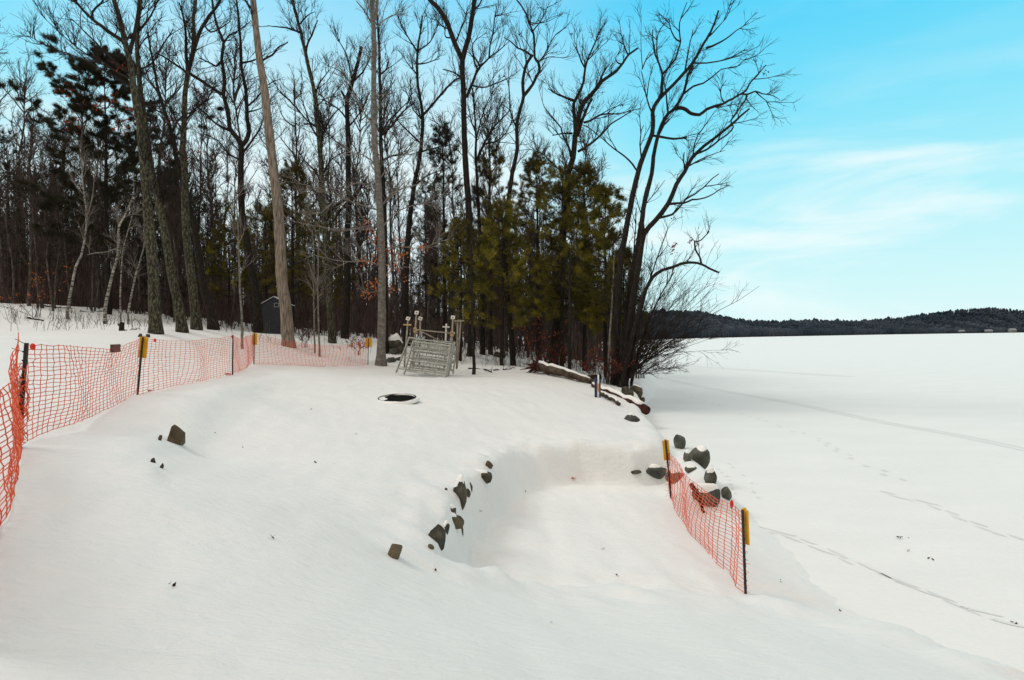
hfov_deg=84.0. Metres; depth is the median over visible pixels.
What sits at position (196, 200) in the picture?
bare tree
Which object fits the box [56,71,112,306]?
bare tree
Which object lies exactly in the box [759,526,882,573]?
footprint trail
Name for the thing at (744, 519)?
safety fence
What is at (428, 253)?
bare tree
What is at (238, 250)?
young tree
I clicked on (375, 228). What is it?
bare tree
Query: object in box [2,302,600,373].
dry weeds
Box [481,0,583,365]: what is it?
maple tree
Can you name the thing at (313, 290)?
young tree
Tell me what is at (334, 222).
bare tree
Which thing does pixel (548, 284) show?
bare tree
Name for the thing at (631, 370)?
bare shrub
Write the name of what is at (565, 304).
bare tree
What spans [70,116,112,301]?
bare tree
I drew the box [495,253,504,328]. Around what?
bare tree
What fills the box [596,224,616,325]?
bare tree
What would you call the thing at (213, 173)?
bare tree
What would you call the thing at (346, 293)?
maple tree
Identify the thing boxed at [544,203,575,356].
bare tree
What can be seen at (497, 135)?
bare tree
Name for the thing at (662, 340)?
bare shrub
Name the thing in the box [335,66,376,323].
bare tree
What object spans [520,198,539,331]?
bare tree
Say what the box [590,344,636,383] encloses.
leafy shrub
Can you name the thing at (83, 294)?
woodland
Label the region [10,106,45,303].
bare tree
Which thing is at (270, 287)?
bare tree
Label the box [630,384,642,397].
rock
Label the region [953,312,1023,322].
hills
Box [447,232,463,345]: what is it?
bare tree
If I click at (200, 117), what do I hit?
bare tree
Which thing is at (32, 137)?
bare tree
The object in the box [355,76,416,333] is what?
bare tree
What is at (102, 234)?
bare tree
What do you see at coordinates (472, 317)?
young tree
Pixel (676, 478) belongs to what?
rock
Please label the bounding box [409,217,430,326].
bare tree
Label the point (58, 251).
bare tree
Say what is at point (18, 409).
safety fence
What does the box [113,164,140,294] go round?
bare tree
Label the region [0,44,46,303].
bare tree
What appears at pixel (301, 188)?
bare tree
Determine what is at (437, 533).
rock
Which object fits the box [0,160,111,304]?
tree
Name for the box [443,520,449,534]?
rock
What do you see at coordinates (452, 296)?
bare tree
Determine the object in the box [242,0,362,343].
maple tree
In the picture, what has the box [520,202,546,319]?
bare tree
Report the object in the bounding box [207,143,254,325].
bare tree
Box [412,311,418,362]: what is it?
dock pole
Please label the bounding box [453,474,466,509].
rock
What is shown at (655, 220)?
maple tree
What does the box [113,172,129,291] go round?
bare tree
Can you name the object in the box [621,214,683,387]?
young tree
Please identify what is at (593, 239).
bare tree
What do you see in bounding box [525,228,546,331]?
bare tree
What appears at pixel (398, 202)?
bare tree
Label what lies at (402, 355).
dock section
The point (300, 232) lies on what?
pine tree
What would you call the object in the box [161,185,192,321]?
bare tree
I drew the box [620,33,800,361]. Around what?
maple tree
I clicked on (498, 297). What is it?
bare tree
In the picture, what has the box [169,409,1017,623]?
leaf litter
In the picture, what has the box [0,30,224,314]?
pine tree
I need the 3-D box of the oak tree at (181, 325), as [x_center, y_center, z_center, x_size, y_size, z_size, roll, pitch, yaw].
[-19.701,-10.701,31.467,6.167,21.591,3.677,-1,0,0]
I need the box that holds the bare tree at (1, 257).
[0,133,27,302]
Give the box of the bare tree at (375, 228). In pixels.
[366,162,388,300]
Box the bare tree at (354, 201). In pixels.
[337,144,370,309]
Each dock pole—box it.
[403,317,410,366]
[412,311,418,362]
[418,317,422,364]
[443,324,449,367]
[450,316,454,368]
[454,320,461,368]
[457,320,463,367]
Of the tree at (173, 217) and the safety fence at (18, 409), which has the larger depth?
the tree at (173, 217)
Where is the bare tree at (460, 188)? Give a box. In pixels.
[449,171,473,291]
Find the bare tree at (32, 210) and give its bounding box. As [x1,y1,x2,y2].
[6,143,69,307]
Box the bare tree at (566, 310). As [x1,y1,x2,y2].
[549,242,575,360]
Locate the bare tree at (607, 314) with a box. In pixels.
[602,256,612,344]
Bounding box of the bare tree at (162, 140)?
[148,114,182,266]
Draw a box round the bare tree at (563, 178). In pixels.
[549,146,577,275]
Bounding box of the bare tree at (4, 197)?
[0,18,34,229]
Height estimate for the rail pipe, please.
0.268 m
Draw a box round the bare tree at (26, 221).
[5,162,35,270]
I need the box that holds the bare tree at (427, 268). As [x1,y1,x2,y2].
[416,203,439,338]
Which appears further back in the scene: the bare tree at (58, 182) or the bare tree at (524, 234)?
the bare tree at (58, 182)
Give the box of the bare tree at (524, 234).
[513,216,535,357]
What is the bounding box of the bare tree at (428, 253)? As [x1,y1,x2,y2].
[414,194,444,346]
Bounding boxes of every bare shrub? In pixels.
[583,197,757,378]
[621,272,740,372]
[631,325,701,378]
[641,319,685,359]
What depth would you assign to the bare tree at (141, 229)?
51.26 m
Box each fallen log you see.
[520,358,593,383]
[591,382,650,414]
[601,391,620,405]
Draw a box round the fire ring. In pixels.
[378,393,419,403]
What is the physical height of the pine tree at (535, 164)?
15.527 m
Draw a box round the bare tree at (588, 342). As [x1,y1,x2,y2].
[568,264,592,367]
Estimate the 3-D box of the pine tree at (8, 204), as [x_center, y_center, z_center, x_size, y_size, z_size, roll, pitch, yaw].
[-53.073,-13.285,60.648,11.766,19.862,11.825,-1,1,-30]
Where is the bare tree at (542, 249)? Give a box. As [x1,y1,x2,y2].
[534,240,550,359]
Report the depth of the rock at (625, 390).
25.68 m
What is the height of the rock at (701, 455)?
0.643 m
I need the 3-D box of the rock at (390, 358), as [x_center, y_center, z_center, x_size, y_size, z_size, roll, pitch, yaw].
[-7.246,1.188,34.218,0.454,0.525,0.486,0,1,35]
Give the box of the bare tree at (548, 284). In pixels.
[535,219,556,352]
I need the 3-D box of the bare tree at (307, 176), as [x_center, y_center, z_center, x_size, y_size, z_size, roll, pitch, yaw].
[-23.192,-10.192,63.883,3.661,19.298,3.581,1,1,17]
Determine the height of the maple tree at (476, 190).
21.547 m
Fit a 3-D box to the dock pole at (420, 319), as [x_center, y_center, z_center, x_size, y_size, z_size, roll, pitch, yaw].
[-4.734,0.082,29.384,0.237,2.613,0.250,-1,0,0]
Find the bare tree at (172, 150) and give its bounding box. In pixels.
[155,112,187,231]
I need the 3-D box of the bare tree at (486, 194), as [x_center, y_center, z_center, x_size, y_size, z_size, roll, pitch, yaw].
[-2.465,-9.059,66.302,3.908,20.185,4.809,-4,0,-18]
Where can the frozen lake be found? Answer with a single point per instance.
(807, 486)
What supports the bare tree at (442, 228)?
on the snowy ground
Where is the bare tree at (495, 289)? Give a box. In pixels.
[480,196,501,331]
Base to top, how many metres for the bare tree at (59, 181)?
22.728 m
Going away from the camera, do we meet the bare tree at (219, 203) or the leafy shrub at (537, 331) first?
the leafy shrub at (537, 331)
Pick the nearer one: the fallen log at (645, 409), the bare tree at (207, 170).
the fallen log at (645, 409)
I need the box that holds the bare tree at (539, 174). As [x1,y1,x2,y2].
[524,130,552,343]
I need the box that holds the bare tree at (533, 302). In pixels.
[522,249,545,361]
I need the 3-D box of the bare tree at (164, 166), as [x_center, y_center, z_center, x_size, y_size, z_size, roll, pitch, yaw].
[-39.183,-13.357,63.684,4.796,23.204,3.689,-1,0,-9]
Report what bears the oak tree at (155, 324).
on the snowy ground
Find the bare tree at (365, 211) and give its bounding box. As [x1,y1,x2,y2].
[352,127,378,336]
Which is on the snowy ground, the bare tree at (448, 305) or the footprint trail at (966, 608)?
the bare tree at (448, 305)
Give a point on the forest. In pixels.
(937, 322)
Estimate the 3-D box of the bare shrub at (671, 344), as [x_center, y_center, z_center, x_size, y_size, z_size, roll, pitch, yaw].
[8.922,-1.537,32.698,8.023,6.693,5.148,0,1,28]
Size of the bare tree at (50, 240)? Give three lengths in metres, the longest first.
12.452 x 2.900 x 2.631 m
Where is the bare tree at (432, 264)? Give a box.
[427,213,447,331]
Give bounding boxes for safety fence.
[0,332,371,525]
[662,439,749,593]
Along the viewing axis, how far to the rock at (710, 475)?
12.28 m
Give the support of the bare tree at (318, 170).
on the snowy ground
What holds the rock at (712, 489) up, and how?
on the snowy ground
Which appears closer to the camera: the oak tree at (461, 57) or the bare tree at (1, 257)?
the oak tree at (461, 57)
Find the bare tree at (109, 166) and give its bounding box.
[87,145,127,310]
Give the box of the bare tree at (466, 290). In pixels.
[444,224,475,317]
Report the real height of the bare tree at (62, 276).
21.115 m
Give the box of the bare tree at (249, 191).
[230,179,261,323]
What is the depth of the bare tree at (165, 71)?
59.20 m
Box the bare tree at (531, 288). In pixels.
[517,219,543,353]
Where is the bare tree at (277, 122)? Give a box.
[251,95,291,295]
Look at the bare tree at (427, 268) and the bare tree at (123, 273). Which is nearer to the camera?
the bare tree at (427, 268)
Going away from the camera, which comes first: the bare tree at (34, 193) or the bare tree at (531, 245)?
the bare tree at (34, 193)
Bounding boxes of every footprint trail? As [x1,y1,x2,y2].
[660,388,905,480]
[711,463,759,497]
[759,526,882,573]
[878,573,1023,626]
[882,491,1023,539]
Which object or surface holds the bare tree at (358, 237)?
on the snowy ground
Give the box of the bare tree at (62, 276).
[40,126,78,299]
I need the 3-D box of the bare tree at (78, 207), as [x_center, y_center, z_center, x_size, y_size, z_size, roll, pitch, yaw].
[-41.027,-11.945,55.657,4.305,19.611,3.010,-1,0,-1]
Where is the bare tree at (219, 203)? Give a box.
[196,135,231,319]
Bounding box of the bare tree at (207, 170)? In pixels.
[179,72,233,320]
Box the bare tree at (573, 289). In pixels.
[564,210,580,358]
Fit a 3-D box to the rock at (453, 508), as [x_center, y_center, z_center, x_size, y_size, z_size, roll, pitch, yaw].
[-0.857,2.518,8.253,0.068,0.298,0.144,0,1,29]
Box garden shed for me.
[261,296,294,333]
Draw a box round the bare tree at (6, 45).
[0,38,19,139]
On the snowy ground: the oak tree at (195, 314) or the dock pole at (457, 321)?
the oak tree at (195, 314)
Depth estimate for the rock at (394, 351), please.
36.80 m
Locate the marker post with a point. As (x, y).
(597, 387)
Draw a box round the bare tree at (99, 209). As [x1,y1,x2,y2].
[72,135,116,311]
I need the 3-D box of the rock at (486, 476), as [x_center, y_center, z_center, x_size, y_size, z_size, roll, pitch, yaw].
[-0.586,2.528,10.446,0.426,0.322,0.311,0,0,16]
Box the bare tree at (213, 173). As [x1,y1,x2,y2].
[192,143,229,309]
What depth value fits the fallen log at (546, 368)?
29.63 m
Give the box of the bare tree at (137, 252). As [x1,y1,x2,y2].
[103,125,145,313]
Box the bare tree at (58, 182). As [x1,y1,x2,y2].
[42,125,76,298]
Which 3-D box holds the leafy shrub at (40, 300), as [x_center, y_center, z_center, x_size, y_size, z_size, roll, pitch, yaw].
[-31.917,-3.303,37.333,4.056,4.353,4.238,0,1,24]
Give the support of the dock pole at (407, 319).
attached to the dock section at (402, 355)
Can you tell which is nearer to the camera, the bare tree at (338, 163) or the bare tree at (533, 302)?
the bare tree at (533, 302)
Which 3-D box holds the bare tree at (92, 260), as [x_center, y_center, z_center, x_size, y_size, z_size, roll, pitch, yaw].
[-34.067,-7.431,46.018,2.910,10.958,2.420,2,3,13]
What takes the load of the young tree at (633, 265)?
on the snowy ground
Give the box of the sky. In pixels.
[0,0,1023,321]
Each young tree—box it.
[216,168,257,348]
[295,214,330,352]
[306,214,333,356]
[456,197,480,374]
[551,250,579,369]
[593,235,622,384]
[614,199,645,319]
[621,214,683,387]
[630,252,687,388]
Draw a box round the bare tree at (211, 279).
[199,179,221,298]
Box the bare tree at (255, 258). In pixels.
[247,184,271,286]
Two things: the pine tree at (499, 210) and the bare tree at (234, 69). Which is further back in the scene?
the bare tree at (234, 69)
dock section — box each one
[395,337,453,376]
[403,341,450,377]
[408,340,455,375]
[412,341,455,373]
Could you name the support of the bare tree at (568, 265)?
on the snowy ground
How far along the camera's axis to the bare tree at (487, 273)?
47.91 m
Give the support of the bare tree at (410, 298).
on the snowy ground
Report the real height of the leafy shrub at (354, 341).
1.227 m
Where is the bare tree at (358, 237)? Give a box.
[343,161,374,333]
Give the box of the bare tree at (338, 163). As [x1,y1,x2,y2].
[318,141,354,322]
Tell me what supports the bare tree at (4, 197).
on the snowy ground
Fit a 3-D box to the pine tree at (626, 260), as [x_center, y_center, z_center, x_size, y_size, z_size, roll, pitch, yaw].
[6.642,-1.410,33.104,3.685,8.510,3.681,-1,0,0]
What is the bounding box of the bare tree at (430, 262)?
[414,197,442,342]
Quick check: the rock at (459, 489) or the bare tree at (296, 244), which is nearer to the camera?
the rock at (459, 489)
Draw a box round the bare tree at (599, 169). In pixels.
[582,149,611,360]
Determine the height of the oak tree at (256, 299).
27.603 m
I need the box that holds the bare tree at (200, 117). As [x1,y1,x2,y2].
[174,76,222,288]
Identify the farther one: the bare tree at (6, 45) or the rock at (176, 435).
the bare tree at (6, 45)
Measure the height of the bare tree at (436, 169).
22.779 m
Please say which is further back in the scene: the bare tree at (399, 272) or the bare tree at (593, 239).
the bare tree at (399, 272)
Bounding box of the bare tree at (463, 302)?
[451,217,463,332]
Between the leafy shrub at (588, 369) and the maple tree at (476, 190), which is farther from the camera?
the maple tree at (476, 190)
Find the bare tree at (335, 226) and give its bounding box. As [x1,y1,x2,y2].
[326,166,343,320]
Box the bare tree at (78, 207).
[67,120,103,301]
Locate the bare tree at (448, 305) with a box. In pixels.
[435,239,458,344]
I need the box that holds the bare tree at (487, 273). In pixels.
[475,201,496,320]
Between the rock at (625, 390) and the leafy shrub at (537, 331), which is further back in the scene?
the leafy shrub at (537, 331)
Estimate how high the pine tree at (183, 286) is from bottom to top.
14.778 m
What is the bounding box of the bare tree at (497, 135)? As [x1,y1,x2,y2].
[479,122,526,310]
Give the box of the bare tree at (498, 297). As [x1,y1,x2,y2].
[492,261,511,347]
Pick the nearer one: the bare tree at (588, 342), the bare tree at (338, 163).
the bare tree at (588, 342)
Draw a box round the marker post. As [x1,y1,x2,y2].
[594,375,600,397]
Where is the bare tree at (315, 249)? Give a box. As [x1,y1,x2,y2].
[298,156,332,324]
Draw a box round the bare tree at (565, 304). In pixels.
[564,258,572,345]
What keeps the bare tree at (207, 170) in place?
on the snowy ground
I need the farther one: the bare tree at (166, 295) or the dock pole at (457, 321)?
the bare tree at (166, 295)
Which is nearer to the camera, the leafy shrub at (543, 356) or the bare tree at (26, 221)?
the leafy shrub at (543, 356)
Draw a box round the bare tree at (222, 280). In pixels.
[202,201,230,314]
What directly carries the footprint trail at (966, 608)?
on the frozen lake
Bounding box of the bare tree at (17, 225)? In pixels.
[0,175,27,303]
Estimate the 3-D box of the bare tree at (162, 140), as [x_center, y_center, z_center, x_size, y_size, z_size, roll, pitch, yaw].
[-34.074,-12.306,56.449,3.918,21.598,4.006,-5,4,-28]
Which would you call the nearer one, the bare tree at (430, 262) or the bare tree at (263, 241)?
the bare tree at (430, 262)
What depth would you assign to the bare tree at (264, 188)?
50.56 m
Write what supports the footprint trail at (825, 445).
on the frozen lake
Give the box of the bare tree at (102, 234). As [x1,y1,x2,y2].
[79,176,110,277]
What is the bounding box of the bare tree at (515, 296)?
[503,212,527,352]
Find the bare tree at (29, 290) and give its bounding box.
[11,132,60,305]
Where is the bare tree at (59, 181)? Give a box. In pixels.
[40,103,81,303]
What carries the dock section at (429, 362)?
on the snowy ground
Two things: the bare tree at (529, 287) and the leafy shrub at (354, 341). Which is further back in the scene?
the bare tree at (529, 287)
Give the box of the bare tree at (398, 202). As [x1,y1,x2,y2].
[383,123,418,327]
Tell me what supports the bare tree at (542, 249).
on the snowy ground
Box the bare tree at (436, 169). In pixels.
[413,137,453,339]
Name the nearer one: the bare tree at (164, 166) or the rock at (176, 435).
the rock at (176, 435)
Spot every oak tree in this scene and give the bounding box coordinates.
[4,0,173,334]
[108,0,201,332]
[150,0,251,329]
[173,0,283,332]
[384,0,473,346]
[424,0,524,356]
[507,8,650,364]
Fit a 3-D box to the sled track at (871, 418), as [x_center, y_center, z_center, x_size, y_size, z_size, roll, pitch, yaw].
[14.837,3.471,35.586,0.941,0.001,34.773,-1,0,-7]
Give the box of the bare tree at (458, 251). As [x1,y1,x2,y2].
[441,197,467,346]
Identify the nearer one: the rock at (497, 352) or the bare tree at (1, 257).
the rock at (497, 352)
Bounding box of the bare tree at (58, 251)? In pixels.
[42,180,72,308]
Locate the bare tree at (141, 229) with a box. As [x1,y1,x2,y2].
[123,210,145,313]
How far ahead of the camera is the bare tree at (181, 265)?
44.50 m
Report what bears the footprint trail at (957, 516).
on the frozen lake
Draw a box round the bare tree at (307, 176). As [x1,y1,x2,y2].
[290,170,312,327]
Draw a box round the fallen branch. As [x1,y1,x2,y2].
[689,483,704,512]
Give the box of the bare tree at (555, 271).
[549,260,556,326]
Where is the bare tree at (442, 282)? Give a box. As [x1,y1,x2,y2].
[437,245,448,340]
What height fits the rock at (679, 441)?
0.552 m
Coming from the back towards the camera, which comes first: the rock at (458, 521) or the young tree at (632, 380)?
the young tree at (632, 380)
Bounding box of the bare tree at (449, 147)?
[425,103,465,340]
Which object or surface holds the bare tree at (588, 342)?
on the snowy ground
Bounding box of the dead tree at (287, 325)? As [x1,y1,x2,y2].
[241,0,296,347]
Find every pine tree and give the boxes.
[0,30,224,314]
[0,120,66,302]
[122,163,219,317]
[193,219,268,323]
[206,197,306,299]
[252,156,323,324]
[274,202,358,332]
[396,171,442,341]
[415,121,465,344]
[426,216,493,360]
[455,193,540,365]
[456,136,522,354]
[494,146,574,360]
[525,164,602,366]
[538,155,622,370]
[571,180,644,376]
[598,244,656,348]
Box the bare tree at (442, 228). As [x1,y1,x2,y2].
[421,179,459,337]
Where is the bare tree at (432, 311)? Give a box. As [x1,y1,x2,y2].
[422,248,442,341]
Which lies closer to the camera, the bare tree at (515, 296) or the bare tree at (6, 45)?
the bare tree at (515, 296)
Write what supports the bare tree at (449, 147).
on the snowy ground
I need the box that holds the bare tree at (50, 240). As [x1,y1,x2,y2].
[26,181,61,285]
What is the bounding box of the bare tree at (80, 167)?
[64,116,99,280]
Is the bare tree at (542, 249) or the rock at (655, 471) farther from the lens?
the bare tree at (542, 249)
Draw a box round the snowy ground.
[0,303,1023,679]
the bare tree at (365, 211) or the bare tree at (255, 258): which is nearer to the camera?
the bare tree at (255, 258)
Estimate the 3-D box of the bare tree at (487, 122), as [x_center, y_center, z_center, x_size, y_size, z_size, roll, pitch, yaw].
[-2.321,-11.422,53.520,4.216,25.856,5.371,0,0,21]
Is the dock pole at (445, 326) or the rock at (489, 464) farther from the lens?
the dock pole at (445, 326)
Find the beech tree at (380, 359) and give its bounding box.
[266,0,458,365]
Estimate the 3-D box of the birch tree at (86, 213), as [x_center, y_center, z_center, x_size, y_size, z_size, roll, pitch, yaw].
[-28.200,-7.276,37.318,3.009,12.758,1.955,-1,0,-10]
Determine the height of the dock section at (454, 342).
1.831 m
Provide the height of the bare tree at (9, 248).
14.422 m
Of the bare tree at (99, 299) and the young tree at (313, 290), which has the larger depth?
the bare tree at (99, 299)
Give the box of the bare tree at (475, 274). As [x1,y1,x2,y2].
[471,195,478,340]
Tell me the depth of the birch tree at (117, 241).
35.71 m
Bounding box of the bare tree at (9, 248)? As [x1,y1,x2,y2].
[0,139,25,303]
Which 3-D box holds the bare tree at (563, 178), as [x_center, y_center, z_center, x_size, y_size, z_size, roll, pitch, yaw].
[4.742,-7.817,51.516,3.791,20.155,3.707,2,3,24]
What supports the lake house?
on the hills
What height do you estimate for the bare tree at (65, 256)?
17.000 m
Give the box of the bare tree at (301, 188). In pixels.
[283,149,316,296]
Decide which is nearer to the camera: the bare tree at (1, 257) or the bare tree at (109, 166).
the bare tree at (109, 166)
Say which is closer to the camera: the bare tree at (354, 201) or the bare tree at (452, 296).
the bare tree at (452, 296)
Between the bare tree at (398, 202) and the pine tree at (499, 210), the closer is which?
the pine tree at (499, 210)
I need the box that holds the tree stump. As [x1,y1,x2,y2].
[117,322,124,330]
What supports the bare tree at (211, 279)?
on the snowy ground
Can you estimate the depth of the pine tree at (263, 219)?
49.00 m
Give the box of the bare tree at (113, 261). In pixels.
[99,97,137,291]
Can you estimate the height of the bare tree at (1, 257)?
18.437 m
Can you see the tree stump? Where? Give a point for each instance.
(121, 325)
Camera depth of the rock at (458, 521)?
8.19 m
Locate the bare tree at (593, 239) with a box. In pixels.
[573,220,598,367]
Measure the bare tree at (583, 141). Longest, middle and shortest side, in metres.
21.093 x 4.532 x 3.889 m
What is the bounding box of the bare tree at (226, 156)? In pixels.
[205,124,237,313]
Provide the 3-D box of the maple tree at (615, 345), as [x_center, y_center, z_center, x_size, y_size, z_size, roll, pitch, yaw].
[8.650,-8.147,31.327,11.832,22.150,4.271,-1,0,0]
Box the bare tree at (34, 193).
[21,189,53,307]
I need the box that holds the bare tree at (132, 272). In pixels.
[112,121,155,309]
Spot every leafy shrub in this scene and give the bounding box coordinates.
[0,256,72,317]
[294,327,315,346]
[346,336,367,354]
[498,305,567,354]
[525,332,565,362]
[545,331,583,367]
[572,340,611,379]
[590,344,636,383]
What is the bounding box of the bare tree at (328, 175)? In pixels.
[308,73,350,317]
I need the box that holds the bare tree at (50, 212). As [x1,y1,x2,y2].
[20,127,71,303]
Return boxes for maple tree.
[126,13,219,329]
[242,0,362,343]
[306,16,374,338]
[361,0,431,353]
[452,68,537,354]
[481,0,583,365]
[562,0,762,385]
[617,86,772,386]
[617,210,718,387]
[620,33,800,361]
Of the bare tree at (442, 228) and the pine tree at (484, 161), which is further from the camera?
the bare tree at (442, 228)
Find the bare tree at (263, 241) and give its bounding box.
[259,216,276,288]
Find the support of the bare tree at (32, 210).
on the snowy ground
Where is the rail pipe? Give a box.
[415,329,451,333]
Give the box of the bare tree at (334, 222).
[318,158,343,313]
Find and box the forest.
[414,307,1023,338]
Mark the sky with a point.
(893, 187)
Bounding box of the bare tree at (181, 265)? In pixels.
[159,196,187,291]
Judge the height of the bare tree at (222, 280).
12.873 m
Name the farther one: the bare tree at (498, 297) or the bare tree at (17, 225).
the bare tree at (17, 225)
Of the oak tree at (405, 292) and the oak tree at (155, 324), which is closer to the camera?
the oak tree at (155, 324)
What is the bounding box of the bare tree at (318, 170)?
[287,105,337,328]
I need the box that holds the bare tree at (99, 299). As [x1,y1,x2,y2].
[73,122,125,308]
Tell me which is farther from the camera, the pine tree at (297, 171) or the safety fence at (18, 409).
the pine tree at (297, 171)
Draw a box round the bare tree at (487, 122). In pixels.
[471,75,513,347]
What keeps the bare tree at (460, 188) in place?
on the snowy ground
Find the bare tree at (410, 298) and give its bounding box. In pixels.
[397,217,423,342]
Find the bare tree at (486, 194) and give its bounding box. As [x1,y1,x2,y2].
[474,177,499,226]
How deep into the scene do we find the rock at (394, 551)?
5.86 m
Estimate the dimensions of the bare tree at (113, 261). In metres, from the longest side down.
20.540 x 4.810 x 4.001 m
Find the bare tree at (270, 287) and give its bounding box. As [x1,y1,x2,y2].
[256,183,287,296]
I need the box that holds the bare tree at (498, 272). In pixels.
[484,194,511,347]
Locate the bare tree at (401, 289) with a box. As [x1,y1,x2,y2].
[389,249,412,337]
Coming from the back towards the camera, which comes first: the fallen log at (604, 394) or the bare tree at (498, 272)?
the bare tree at (498, 272)
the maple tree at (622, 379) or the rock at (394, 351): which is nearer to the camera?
the maple tree at (622, 379)
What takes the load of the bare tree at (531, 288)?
on the snowy ground
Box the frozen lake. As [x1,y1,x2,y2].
[645,333,1023,671]
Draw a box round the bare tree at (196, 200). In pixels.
[181,145,206,263]
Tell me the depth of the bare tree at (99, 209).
47.77 m
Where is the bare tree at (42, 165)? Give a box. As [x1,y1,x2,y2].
[26,125,62,310]
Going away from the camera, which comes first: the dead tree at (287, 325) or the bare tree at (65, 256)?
the dead tree at (287, 325)
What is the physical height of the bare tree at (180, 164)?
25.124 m
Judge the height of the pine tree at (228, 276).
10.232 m
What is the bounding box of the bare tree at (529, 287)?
[519,227,533,351]
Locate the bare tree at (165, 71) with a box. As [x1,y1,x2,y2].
[137,27,185,311]
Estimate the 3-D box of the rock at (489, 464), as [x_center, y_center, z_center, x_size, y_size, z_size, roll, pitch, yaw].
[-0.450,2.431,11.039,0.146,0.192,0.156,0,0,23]
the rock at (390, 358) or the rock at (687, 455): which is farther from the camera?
the rock at (390, 358)
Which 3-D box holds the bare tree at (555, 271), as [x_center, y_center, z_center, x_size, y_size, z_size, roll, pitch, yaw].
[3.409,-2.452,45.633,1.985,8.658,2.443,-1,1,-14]
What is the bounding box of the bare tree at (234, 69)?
[205,35,270,321]
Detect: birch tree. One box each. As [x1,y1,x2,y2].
[66,132,104,318]
[81,175,158,323]
[113,196,137,321]
[120,206,166,323]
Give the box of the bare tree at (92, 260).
[68,180,103,311]
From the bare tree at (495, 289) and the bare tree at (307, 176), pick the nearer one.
the bare tree at (495, 289)
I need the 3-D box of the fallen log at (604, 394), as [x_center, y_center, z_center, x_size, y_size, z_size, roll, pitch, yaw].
[4.046,2.396,23.512,0.216,0.482,1.620,-1,0,-19]
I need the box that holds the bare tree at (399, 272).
[397,235,409,306]
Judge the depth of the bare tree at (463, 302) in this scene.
60.42 m
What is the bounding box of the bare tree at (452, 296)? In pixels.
[441,237,464,338]
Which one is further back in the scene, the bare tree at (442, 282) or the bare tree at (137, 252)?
the bare tree at (442, 282)
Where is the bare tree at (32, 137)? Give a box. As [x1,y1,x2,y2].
[2,107,52,303]
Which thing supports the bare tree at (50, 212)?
on the snowy ground
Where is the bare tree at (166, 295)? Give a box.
[138,192,169,315]
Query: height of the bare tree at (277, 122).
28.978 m
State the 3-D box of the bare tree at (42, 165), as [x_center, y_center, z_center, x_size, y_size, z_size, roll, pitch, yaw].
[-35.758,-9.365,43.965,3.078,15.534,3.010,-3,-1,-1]
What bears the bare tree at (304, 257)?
on the snowy ground
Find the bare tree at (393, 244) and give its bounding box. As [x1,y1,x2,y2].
[385,179,403,318]
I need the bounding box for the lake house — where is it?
[1008,328,1016,331]
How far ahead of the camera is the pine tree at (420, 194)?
55.87 m
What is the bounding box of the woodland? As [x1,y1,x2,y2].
[0,124,647,365]
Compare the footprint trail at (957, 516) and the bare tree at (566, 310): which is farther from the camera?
the bare tree at (566, 310)
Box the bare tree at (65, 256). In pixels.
[36,123,84,305]
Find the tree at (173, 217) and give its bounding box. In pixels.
[155,136,198,279]
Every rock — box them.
[167,424,185,445]
[387,355,395,362]
[388,333,404,353]
[388,544,402,559]
[389,348,397,354]
[428,524,445,550]
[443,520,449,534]
[450,504,455,513]
[451,512,463,528]
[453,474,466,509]
[475,468,491,483]
[485,461,492,468]
[493,349,505,357]
[587,372,600,380]
[621,386,633,395]
[624,412,639,421]
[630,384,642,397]
[631,470,641,473]
[646,464,666,478]
[665,468,684,482]
[673,434,685,448]
[683,449,691,461]
[685,465,696,472]
[691,445,709,468]
[692,483,720,506]
[704,467,716,483]
[721,487,731,499]
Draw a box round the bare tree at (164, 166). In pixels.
[154,125,169,267]
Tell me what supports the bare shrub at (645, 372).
on the snowy ground
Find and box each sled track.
[661,364,854,376]
[661,378,1023,450]
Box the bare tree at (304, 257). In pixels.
[290,191,317,325]
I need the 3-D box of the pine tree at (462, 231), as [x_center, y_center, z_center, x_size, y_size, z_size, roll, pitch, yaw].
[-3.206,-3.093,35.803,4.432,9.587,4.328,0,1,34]
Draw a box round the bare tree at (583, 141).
[567,126,600,361]
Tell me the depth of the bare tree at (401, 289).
45.78 m
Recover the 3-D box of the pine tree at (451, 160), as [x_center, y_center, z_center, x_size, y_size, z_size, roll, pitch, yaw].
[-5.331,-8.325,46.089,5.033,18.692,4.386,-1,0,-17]
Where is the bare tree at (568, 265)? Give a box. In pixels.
[561,203,581,344]
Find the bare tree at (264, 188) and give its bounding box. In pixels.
[252,145,290,298]
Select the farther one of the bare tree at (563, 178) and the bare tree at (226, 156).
the bare tree at (226, 156)
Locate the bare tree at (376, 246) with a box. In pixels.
[365,178,391,334]
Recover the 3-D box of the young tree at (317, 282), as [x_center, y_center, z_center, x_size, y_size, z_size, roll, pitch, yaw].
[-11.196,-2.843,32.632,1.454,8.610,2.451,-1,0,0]
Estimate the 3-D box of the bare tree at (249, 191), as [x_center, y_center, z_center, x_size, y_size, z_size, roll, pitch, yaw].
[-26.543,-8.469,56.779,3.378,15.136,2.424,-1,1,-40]
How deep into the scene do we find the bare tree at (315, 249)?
57.32 m
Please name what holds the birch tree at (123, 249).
on the snowy ground
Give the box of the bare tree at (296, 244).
[268,64,331,328]
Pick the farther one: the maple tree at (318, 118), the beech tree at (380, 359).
the maple tree at (318, 118)
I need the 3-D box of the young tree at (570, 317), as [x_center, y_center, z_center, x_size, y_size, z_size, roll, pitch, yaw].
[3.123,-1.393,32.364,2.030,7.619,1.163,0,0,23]
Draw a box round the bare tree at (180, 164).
[165,103,195,266]
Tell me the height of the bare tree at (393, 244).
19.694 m
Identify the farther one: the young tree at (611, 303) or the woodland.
the woodland
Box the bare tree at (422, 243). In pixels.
[419,205,447,322]

